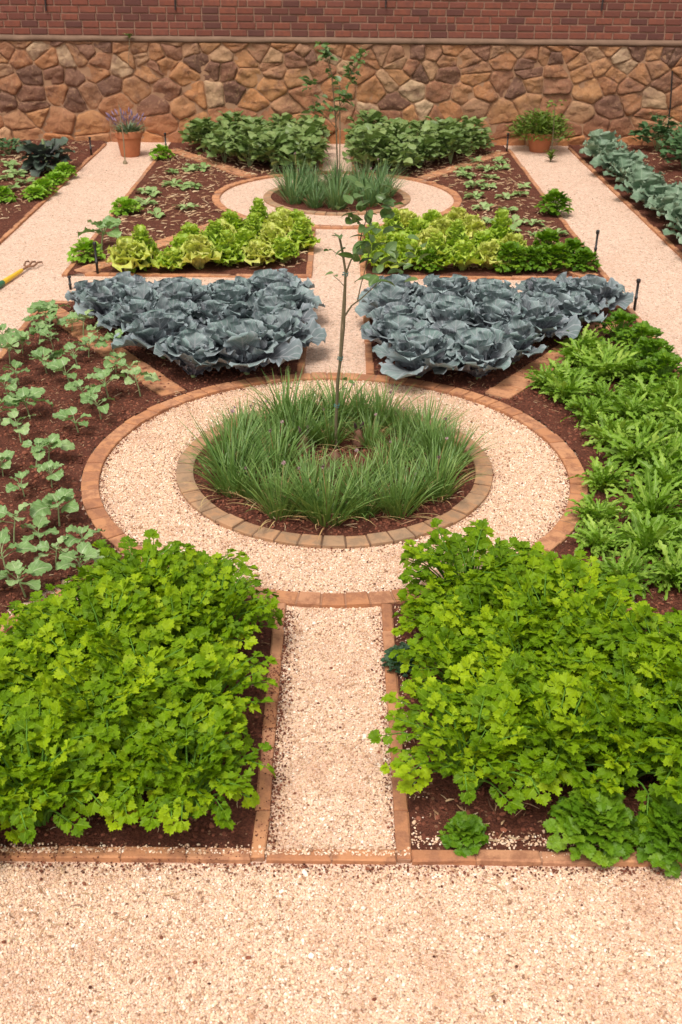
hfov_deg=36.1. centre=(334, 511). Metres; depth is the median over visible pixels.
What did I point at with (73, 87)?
stone wall
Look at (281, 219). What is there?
lettuce
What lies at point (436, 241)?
lettuce
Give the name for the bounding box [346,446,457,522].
chive clump
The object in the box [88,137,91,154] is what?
irrigation riser
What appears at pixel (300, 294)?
red cabbage
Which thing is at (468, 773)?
celery plant
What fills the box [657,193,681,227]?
green cabbage
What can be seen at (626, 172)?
green cabbage
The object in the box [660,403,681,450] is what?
mizuna plant
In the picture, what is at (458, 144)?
bean plant
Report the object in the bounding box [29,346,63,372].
broccoli seedling
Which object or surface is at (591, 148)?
green cabbage
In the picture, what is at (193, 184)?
squash seedling
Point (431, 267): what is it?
lettuce
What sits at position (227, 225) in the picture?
lettuce
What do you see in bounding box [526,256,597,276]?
brick edging
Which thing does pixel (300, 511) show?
chive clump
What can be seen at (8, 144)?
bush
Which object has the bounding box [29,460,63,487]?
broccoli seedling
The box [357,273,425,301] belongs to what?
red cabbage
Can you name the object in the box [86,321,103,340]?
broccoli seedling
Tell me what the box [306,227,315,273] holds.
brick edging
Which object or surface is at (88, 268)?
brick edging
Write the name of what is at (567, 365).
mizuna plant
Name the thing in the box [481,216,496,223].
squash seedling
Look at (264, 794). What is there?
brick edging
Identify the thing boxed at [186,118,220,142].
bean plant
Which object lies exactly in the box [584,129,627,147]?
green cabbage
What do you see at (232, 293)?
red cabbage
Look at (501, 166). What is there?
squash seedling
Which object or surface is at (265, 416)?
chive clump
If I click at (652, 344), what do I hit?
carrot plant
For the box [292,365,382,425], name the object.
chive clump
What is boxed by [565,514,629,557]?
mizuna plant
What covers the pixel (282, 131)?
bean plant
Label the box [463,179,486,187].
squash seedling
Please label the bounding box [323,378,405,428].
chive clump
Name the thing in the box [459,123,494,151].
bean plant
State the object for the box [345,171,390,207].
chive clump
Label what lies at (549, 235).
parsley plant
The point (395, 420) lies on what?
chive clump
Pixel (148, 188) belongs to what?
squash seedling
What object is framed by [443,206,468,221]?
lettuce
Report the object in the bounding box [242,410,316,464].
chive clump
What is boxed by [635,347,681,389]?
carrot plant
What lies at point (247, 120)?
bean plant
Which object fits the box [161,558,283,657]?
celery plant
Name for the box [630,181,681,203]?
green cabbage
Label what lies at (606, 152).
green cabbage
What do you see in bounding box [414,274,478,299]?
red cabbage
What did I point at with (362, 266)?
brick edging
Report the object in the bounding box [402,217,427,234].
lettuce
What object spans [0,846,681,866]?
brick edging
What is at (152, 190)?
squash seedling
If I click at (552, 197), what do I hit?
parsley plant
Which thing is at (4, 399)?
broccoli seedling
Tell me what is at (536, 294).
red cabbage
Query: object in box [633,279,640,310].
irrigation riser
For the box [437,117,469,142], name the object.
bean plant
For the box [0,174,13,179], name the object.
squash seedling
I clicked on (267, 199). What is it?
brick ring
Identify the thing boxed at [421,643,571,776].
celery plant
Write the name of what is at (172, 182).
squash seedling
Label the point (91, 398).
broccoli seedling
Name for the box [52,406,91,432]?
broccoli seedling
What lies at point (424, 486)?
chive clump
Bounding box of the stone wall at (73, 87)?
[0,34,681,145]
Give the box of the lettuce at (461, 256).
[444,239,483,269]
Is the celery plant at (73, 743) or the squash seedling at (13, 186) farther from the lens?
the squash seedling at (13, 186)
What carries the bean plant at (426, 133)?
on the soil bed at (300, 268)
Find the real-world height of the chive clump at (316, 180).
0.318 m
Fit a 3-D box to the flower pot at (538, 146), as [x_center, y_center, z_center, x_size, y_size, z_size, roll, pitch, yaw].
[2.950,-5.311,15.026,0.388,0.260,0.388,1,29,0]
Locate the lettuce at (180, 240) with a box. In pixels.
[169,232,187,247]
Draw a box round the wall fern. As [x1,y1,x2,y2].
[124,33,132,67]
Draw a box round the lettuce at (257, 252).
[241,239,278,265]
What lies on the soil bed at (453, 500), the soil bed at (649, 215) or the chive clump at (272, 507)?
the chive clump at (272, 507)
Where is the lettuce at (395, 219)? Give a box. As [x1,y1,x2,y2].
[380,207,403,236]
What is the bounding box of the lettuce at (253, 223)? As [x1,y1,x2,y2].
[241,212,263,239]
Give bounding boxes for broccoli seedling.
[0,323,15,347]
[0,334,26,363]
[0,374,18,392]
[0,394,22,425]
[0,449,14,475]
[0,502,31,542]
[0,526,36,579]
[0,559,51,596]
[1,411,33,442]
[2,360,29,384]
[4,387,52,418]
[6,469,28,496]
[10,329,35,352]
[20,515,58,540]
[22,315,43,326]
[22,438,57,465]
[27,302,59,325]
[29,321,55,339]
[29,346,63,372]
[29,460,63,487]
[29,487,78,525]
[30,433,74,460]
[32,299,70,321]
[34,536,68,569]
[35,315,56,331]
[37,329,58,351]
[46,352,69,367]
[46,356,80,381]
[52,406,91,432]
[56,541,107,578]
[57,314,85,330]
[62,342,88,365]
[63,525,104,547]
[64,379,96,397]
[65,309,93,335]
[72,335,107,357]
[78,215,121,249]
[80,393,114,419]
[85,367,125,397]
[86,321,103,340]
[99,329,123,351]
[103,352,125,372]
[112,359,139,375]
[121,366,159,395]
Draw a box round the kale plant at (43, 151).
[16,137,74,176]
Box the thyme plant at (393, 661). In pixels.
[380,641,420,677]
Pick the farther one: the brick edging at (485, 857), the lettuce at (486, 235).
the lettuce at (486, 235)
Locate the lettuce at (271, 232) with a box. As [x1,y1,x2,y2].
[255,222,294,244]
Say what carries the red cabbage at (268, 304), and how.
on the soil bed at (242, 835)
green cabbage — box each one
[579,137,627,155]
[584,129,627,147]
[589,149,647,172]
[593,145,628,158]
[603,156,647,177]
[614,168,666,200]
[615,163,665,182]
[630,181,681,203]
[643,187,681,220]
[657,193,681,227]
[662,208,681,235]
[676,232,681,243]
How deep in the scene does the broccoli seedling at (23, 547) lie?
5.06 m
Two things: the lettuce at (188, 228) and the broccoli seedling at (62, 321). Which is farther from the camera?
the lettuce at (188, 228)
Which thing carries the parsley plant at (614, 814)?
on the soil bed at (242, 835)
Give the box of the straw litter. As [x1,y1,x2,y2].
[0,140,681,1006]
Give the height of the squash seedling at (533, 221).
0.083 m
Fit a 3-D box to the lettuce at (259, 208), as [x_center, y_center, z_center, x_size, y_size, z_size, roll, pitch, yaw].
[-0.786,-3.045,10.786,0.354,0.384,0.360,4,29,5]
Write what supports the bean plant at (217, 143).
on the soil bed at (300, 268)
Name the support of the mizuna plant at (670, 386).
on the soil bed at (242, 835)
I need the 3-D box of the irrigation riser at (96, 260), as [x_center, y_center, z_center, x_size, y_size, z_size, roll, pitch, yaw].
[-2.159,-2.290,9.499,0.036,0.320,0.036,1,29,0]
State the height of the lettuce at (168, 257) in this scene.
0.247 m
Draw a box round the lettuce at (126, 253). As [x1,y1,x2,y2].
[105,236,154,271]
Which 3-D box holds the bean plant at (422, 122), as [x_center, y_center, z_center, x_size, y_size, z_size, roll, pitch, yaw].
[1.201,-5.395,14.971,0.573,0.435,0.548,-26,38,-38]
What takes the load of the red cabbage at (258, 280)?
on the soil bed at (242, 835)
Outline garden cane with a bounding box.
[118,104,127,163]
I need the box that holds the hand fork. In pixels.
[0,260,42,287]
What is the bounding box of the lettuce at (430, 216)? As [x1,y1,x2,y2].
[422,209,441,225]
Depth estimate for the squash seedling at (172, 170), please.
13.42 m
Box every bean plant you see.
[178,116,221,151]
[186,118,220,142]
[196,129,244,161]
[200,120,243,142]
[208,124,247,155]
[216,110,246,127]
[225,133,271,165]
[236,115,271,133]
[236,124,265,153]
[250,126,293,147]
[250,131,295,170]
[259,129,296,165]
[261,112,295,126]
[261,121,294,133]
[277,136,330,171]
[287,132,329,161]
[289,124,330,147]
[290,118,329,142]
[291,115,332,137]
[342,129,389,171]
[343,108,387,134]
[344,123,381,140]
[344,123,393,167]
[344,127,379,147]
[367,118,407,126]
[374,142,424,172]
[379,122,412,142]
[382,120,408,127]
[382,132,424,167]
[401,124,450,162]
[404,120,432,134]
[405,136,443,167]
[408,119,426,134]
[421,116,460,128]
[430,120,464,155]
[434,128,474,163]
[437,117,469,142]
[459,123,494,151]
[461,115,490,147]
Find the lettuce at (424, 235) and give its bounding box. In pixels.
[406,227,446,250]
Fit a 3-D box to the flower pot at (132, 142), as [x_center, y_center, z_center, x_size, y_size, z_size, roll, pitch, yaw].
[-2.833,-5.102,14.480,0.377,0.340,0.377,1,29,0]
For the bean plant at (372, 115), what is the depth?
14.91 m
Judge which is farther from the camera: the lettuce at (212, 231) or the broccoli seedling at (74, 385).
the lettuce at (212, 231)
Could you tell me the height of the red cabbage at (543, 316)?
0.379 m
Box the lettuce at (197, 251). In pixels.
[175,233,222,269]
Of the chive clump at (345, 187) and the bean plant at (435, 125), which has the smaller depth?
the chive clump at (345, 187)
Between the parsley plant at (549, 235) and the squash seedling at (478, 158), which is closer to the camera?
the parsley plant at (549, 235)
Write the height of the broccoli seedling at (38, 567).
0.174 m
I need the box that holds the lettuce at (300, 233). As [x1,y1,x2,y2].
[287,215,320,250]
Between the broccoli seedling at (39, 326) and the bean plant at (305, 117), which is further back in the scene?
the bean plant at (305, 117)
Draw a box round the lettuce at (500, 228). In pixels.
[487,208,514,240]
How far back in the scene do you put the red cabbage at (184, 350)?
7.28 m
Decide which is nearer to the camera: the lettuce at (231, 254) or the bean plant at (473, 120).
the lettuce at (231, 254)
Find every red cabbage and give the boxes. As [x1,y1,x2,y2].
[64,279,98,303]
[73,280,130,322]
[96,299,155,333]
[104,271,158,289]
[110,281,158,305]
[111,309,198,358]
[143,296,205,323]
[148,280,214,307]
[153,329,230,377]
[156,276,208,291]
[183,298,255,328]
[195,315,302,374]
[196,322,220,345]
[198,282,258,317]
[206,276,252,294]
[237,268,314,304]
[244,296,317,323]
[248,281,324,310]
[251,307,326,347]
[355,284,421,316]
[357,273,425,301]
[359,313,429,347]
[366,301,430,328]
[372,327,462,379]
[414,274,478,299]
[417,291,474,308]
[417,294,482,327]
[418,320,473,340]
[432,327,516,379]
[462,296,525,327]
[463,284,519,306]
[470,278,515,295]
[486,319,548,363]
[503,294,581,342]
[515,277,570,299]
[515,291,563,313]
[543,291,606,322]
[555,272,633,312]
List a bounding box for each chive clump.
[168,422,286,508]
[176,406,284,479]
[187,421,276,494]
[199,406,275,449]
[214,392,280,441]
[217,450,294,505]
[226,416,328,489]
[228,451,327,532]
[232,398,291,439]
[235,362,339,432]
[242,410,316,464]
[245,391,347,457]
[254,438,355,503]
[263,448,389,538]
[264,460,354,525]
[269,162,309,196]
[269,169,317,204]
[271,152,321,191]
[273,376,346,424]
[290,401,368,452]
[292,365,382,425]
[296,169,331,200]
[296,181,331,208]
[298,163,330,187]
[298,172,333,188]
[306,443,402,507]
[309,169,365,211]
[314,157,361,184]
[317,457,413,528]
[320,156,365,191]
[320,181,349,199]
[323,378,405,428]
[340,406,399,449]
[342,170,376,200]
[342,378,426,430]
[344,159,382,183]
[344,165,376,189]
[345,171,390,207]
[346,433,426,482]
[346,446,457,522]
[350,155,413,189]
[354,167,394,204]
[361,416,438,464]
[366,167,410,197]
[371,400,430,438]
[375,390,476,449]
[376,457,449,509]
[381,404,470,458]
[392,442,490,502]
[394,428,479,492]
[410,409,501,468]
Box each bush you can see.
[0,138,21,155]
[506,108,574,141]
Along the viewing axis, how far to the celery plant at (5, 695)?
3.86 m
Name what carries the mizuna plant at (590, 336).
on the soil bed at (242, 835)
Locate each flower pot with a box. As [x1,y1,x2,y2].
[114,129,141,157]
[527,130,552,152]
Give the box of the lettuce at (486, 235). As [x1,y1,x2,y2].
[468,229,501,251]
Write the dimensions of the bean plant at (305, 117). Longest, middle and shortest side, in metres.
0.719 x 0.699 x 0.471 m
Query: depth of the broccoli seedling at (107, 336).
7.71 m
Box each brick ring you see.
[81,372,587,608]
[176,402,492,548]
[212,171,461,228]
[263,181,410,215]
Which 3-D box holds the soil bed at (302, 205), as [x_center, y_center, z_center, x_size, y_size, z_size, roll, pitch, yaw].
[0.033,-3.729,12.384,1.579,0.020,1.579,1,29,0]
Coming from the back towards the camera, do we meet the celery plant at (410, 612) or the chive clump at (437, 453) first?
the chive clump at (437, 453)
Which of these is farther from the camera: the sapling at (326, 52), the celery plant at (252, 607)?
the sapling at (326, 52)
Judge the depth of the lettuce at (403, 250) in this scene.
9.64 m
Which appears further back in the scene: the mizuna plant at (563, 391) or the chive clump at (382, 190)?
the chive clump at (382, 190)
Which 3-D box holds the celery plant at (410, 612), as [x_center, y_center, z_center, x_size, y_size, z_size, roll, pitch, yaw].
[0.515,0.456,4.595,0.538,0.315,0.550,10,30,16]
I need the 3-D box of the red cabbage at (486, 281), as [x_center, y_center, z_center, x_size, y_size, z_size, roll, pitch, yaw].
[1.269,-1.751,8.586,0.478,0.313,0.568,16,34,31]
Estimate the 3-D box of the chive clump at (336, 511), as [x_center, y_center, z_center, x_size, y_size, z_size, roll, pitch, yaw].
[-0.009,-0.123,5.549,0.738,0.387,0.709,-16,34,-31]
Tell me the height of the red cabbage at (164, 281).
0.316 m
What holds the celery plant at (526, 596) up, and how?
on the soil bed at (242, 835)
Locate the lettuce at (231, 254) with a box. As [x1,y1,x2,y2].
[211,230,247,266]
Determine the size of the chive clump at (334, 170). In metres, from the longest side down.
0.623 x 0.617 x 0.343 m
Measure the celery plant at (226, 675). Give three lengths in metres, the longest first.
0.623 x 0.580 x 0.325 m
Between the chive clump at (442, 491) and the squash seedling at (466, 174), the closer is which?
the chive clump at (442, 491)
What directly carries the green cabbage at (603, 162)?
on the soil bed at (649, 215)
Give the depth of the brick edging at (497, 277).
9.55 m
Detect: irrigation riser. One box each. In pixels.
[67,276,71,289]
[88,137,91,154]
[93,242,98,273]
[506,133,508,150]
[594,230,599,256]
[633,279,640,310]
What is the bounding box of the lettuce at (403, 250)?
[396,238,425,269]
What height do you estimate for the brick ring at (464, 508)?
0.048 m
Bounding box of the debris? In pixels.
[1,166,678,1011]
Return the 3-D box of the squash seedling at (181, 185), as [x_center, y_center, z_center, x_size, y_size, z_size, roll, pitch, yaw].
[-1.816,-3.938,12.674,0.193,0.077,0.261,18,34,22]
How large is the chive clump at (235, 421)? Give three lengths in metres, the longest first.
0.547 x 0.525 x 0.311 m
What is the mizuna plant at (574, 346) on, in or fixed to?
on the soil bed at (242, 835)
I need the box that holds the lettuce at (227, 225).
[220,219,236,233]
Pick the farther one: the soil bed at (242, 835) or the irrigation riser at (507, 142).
the irrigation riser at (507, 142)
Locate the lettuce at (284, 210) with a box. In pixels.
[272,206,294,221]
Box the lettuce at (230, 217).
[219,208,244,231]
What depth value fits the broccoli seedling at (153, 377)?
7.05 m
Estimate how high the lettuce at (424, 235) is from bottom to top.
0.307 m
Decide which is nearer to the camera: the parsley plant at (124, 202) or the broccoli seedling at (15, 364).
the broccoli seedling at (15, 364)
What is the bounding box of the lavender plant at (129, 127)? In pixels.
[105,107,146,133]
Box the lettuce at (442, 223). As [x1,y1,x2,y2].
[428,216,452,235]
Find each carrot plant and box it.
[595,308,645,344]
[615,320,666,357]
[628,336,681,373]
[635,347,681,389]
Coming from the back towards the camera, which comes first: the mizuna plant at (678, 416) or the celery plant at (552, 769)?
the mizuna plant at (678, 416)
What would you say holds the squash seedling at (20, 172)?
on the soil bed at (6, 224)
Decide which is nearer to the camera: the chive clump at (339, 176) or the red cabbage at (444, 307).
the red cabbage at (444, 307)
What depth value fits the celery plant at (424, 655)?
4.20 m
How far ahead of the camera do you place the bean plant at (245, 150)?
13.71 m
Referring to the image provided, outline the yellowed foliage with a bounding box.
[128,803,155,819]
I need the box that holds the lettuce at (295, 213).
[289,208,314,226]
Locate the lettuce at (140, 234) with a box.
[131,224,161,262]
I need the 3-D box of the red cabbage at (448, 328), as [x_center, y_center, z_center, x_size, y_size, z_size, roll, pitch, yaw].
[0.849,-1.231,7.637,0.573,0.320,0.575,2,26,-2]
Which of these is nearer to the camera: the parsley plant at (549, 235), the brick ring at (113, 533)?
the brick ring at (113, 533)
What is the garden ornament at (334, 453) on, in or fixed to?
on the soil bed at (453, 500)
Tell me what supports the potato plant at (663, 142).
on the soil bed at (649, 215)
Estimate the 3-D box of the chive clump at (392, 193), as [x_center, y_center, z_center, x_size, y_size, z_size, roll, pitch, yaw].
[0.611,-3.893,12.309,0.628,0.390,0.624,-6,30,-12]
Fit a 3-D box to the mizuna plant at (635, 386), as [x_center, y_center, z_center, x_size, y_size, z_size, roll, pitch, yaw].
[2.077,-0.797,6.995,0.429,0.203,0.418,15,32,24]
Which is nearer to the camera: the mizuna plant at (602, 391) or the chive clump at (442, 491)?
the chive clump at (442, 491)
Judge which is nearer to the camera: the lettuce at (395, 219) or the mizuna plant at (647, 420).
the mizuna plant at (647, 420)
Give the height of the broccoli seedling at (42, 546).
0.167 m
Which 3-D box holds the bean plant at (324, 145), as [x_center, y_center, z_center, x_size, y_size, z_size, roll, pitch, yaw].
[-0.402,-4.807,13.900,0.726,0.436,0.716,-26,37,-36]
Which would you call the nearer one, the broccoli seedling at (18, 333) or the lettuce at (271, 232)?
the broccoli seedling at (18, 333)
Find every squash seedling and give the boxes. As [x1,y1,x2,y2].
[0,160,20,167]
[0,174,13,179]
[0,184,19,189]
[2,168,26,176]
[15,177,35,184]
[134,196,157,205]
[136,186,150,193]
[143,186,161,196]
[147,207,164,217]
[162,178,182,186]
[165,168,178,173]
[172,202,197,209]
[176,181,190,189]
[181,165,196,171]
[183,181,202,188]
[194,162,210,171]
[453,170,475,178]
[456,166,473,170]
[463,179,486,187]
[464,190,484,198]
[469,156,482,161]
[471,201,493,210]
[475,164,493,170]
[478,182,496,188]
[481,173,499,177]
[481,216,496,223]
[493,156,509,163]
[494,163,510,169]
[494,192,513,198]
[498,206,517,210]
[508,214,522,225]
[510,224,522,231]
[512,190,528,195]
[518,182,530,188]
[523,218,545,225]
[539,227,568,234]
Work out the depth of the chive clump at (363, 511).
5.64 m
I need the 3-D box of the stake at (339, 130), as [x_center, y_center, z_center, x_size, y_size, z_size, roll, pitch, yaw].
[0.064,-4.432,12.444,0.030,1.200,0.016,-25,38,-38]
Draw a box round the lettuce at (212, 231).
[203,218,223,248]
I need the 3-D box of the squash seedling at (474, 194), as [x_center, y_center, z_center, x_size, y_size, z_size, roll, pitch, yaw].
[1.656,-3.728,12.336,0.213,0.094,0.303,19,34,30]
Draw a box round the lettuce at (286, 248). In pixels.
[269,235,299,262]
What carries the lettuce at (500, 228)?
on the soil bed at (300, 268)
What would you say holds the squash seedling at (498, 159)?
on the soil bed at (300, 268)
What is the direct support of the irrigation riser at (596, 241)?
on the gravel path
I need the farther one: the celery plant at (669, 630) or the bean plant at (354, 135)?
the bean plant at (354, 135)
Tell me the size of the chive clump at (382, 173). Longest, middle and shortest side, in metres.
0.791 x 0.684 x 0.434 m
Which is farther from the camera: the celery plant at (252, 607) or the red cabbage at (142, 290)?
the red cabbage at (142, 290)
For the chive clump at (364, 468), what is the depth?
5.86 m
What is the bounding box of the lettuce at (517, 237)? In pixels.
[499,232,528,257]
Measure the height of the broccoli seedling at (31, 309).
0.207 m
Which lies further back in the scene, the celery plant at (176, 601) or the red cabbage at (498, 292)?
the red cabbage at (498, 292)
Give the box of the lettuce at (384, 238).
[361,227,399,269]
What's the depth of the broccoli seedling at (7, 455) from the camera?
6.03 m
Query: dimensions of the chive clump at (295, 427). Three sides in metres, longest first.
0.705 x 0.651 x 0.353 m
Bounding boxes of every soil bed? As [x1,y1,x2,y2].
[0,139,105,236]
[0,301,681,855]
[69,142,603,277]
[194,410,478,536]
[271,183,403,212]
[568,144,681,251]
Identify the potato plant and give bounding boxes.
[628,113,679,150]
[656,122,681,160]
[659,130,681,166]
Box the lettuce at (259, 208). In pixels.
[245,197,269,225]
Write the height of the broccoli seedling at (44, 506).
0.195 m
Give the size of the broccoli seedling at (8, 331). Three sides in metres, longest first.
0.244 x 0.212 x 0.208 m
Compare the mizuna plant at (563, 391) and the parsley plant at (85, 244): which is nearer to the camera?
the mizuna plant at (563, 391)
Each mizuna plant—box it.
[524,359,571,391]
[537,369,596,406]
[543,357,592,387]
[548,336,606,366]
[560,395,615,428]
[563,324,601,349]
[564,488,627,528]
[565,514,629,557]
[568,456,637,502]
[569,344,642,384]
[574,410,642,453]
[579,380,628,406]
[586,337,631,362]
[592,538,665,600]
[593,422,675,474]
[600,506,681,570]
[602,387,663,421]
[606,469,681,525]
[610,354,666,386]
[615,372,674,401]
[616,411,674,445]
[627,448,681,499]
[630,427,681,471]
[639,385,681,424]
[643,539,681,599]
[649,375,681,404]
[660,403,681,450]
[666,515,681,545]
[667,488,681,519]
[675,531,681,589]
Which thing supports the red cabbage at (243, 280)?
on the soil bed at (242, 835)
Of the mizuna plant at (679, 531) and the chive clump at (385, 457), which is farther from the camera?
the chive clump at (385, 457)
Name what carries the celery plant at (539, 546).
on the soil bed at (242, 835)
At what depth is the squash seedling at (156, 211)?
11.45 m
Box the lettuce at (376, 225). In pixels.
[360,222,379,248]
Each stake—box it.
[337,287,343,424]
[339,85,340,166]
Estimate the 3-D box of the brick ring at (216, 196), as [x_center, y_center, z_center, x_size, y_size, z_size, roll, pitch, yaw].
[0.033,-3.719,12.389,2.940,0.049,2.940,1,29,0]
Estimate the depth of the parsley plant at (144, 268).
9.63 m
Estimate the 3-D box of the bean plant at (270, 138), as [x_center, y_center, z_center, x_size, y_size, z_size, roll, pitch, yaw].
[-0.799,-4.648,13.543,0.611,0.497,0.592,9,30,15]
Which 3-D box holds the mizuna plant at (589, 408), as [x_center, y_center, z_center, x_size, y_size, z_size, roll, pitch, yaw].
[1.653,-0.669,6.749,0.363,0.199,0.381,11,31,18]
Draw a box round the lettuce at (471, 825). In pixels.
[437,811,488,857]
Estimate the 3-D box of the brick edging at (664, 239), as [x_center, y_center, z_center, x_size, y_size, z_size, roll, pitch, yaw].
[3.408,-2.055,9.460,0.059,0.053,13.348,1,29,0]
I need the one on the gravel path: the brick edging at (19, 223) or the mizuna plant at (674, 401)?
the brick edging at (19, 223)
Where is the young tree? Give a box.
[546,99,566,161]
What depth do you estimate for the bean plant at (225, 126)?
14.42 m
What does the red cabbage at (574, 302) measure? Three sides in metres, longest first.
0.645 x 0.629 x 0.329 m
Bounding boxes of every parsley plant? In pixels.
[0,186,17,202]
[20,184,48,201]
[31,176,58,194]
[45,171,68,184]
[52,162,76,176]
[66,237,105,262]
[109,196,142,215]
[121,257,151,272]
[148,144,175,159]
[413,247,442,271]
[492,241,529,272]
[517,245,549,271]
[532,228,560,256]
[534,188,573,215]
[538,242,576,270]
[542,782,635,867]
[555,237,586,259]
[570,247,602,271]
[626,793,681,878]
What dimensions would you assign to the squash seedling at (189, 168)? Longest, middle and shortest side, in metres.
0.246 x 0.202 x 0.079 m
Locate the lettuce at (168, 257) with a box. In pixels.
[150,246,187,271]
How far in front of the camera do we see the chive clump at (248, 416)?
6.47 m
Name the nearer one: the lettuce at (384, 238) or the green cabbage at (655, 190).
the lettuce at (384, 238)
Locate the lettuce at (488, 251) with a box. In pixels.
[471,239,512,268]
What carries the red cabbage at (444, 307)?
on the soil bed at (242, 835)
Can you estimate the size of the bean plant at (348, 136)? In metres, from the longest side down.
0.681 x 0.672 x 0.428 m
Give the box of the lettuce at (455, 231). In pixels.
[444,219,468,249]
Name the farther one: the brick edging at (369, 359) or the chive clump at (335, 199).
the chive clump at (335, 199)
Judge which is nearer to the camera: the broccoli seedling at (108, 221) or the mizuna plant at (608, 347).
the mizuna plant at (608, 347)
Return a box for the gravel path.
[0,142,681,1023]
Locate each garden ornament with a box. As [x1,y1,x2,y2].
[297,425,310,455]
[324,451,342,477]
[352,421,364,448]
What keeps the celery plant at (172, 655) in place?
on the soil bed at (242, 835)
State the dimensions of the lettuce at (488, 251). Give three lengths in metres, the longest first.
0.412 x 0.394 x 0.295 m
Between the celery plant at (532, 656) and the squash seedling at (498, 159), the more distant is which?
the squash seedling at (498, 159)
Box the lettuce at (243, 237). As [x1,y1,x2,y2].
[233,228,255,253]
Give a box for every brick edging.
[0,143,106,243]
[0,311,38,359]
[0,578,92,632]
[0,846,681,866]
[39,306,185,396]
[44,300,72,303]
[61,146,167,276]
[74,218,224,273]
[84,272,311,277]
[171,148,256,177]
[250,603,285,861]
[297,346,306,373]
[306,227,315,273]
[358,232,365,276]
[361,275,580,279]
[363,315,373,374]
[381,604,411,862]
[417,151,507,179]
[485,310,624,399]
[508,149,609,280]
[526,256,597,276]
[568,147,681,258]
[627,308,679,375]
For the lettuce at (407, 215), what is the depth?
10.79 m
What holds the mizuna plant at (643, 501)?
on the soil bed at (242, 835)
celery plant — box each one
[0,572,199,692]
[0,586,122,682]
[0,611,138,715]
[0,627,57,691]
[0,647,39,727]
[0,682,68,844]
[0,685,122,844]
[7,646,204,794]
[10,565,159,657]
[19,694,195,831]
[51,614,232,738]
[62,529,209,601]
[79,554,225,635]
[89,710,275,835]
[112,676,245,800]
[115,581,261,692]
[132,641,277,746]
[154,547,261,624]
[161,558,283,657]
[367,671,566,814]
[388,614,522,711]
[391,571,487,639]
[396,517,543,635]
[414,584,534,664]
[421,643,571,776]
[431,552,585,660]
[451,599,612,715]
[463,540,589,591]
[467,563,620,677]
[480,671,639,805]
[504,639,627,769]
[523,549,647,624]
[530,614,661,709]
[542,582,660,671]
[542,635,681,771]
[550,671,681,832]
[570,601,681,697]
[594,678,681,803]
[610,625,681,719]
[646,607,681,682]
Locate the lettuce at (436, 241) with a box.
[420,231,451,268]
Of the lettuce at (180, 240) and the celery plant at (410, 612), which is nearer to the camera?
the celery plant at (410, 612)
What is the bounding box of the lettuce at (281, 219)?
[258,210,294,234]
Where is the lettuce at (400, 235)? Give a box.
[391,230,408,249]
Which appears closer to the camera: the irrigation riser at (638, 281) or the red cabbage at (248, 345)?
the red cabbage at (248, 345)
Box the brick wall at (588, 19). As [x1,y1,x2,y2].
[0,0,681,39]
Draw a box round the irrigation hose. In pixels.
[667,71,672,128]
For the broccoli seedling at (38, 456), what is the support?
on the soil bed at (242, 835)
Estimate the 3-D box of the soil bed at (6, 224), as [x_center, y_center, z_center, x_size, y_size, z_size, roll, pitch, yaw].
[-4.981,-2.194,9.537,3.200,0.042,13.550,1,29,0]
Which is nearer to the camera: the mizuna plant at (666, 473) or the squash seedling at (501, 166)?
the mizuna plant at (666, 473)
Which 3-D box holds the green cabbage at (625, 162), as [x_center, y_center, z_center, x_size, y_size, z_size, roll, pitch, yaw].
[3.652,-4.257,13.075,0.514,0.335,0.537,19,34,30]
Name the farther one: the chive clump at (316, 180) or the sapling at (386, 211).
the chive clump at (316, 180)
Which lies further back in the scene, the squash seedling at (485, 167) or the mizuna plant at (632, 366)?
the squash seedling at (485, 167)
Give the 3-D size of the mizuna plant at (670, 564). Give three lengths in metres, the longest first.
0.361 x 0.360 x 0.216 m
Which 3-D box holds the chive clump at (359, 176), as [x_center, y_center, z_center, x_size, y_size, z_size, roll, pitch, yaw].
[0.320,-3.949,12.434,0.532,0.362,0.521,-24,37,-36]
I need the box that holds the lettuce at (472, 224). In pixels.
[462,214,486,239]
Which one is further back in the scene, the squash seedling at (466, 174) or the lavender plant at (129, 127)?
the lavender plant at (129, 127)
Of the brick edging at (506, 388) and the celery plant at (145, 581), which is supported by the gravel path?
the brick edging at (506, 388)
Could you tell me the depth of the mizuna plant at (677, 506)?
5.65 m
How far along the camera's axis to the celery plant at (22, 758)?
3.60 m
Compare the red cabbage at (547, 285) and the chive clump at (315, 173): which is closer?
the red cabbage at (547, 285)
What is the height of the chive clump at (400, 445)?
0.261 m
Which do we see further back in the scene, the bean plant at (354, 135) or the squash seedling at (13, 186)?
the bean plant at (354, 135)
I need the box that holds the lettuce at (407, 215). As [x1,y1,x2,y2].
[399,208,421,228]
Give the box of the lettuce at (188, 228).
[173,221,203,237]
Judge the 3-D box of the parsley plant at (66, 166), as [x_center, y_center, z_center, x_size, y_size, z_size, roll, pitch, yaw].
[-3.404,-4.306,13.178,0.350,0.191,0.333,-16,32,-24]
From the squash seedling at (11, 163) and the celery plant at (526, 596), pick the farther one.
the squash seedling at (11, 163)
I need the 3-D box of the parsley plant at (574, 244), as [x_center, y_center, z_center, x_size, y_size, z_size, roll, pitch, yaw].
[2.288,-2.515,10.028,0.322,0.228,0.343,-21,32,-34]
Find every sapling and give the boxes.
[299,41,368,175]
[324,175,428,448]
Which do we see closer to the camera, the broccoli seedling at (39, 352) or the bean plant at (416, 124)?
the broccoli seedling at (39, 352)

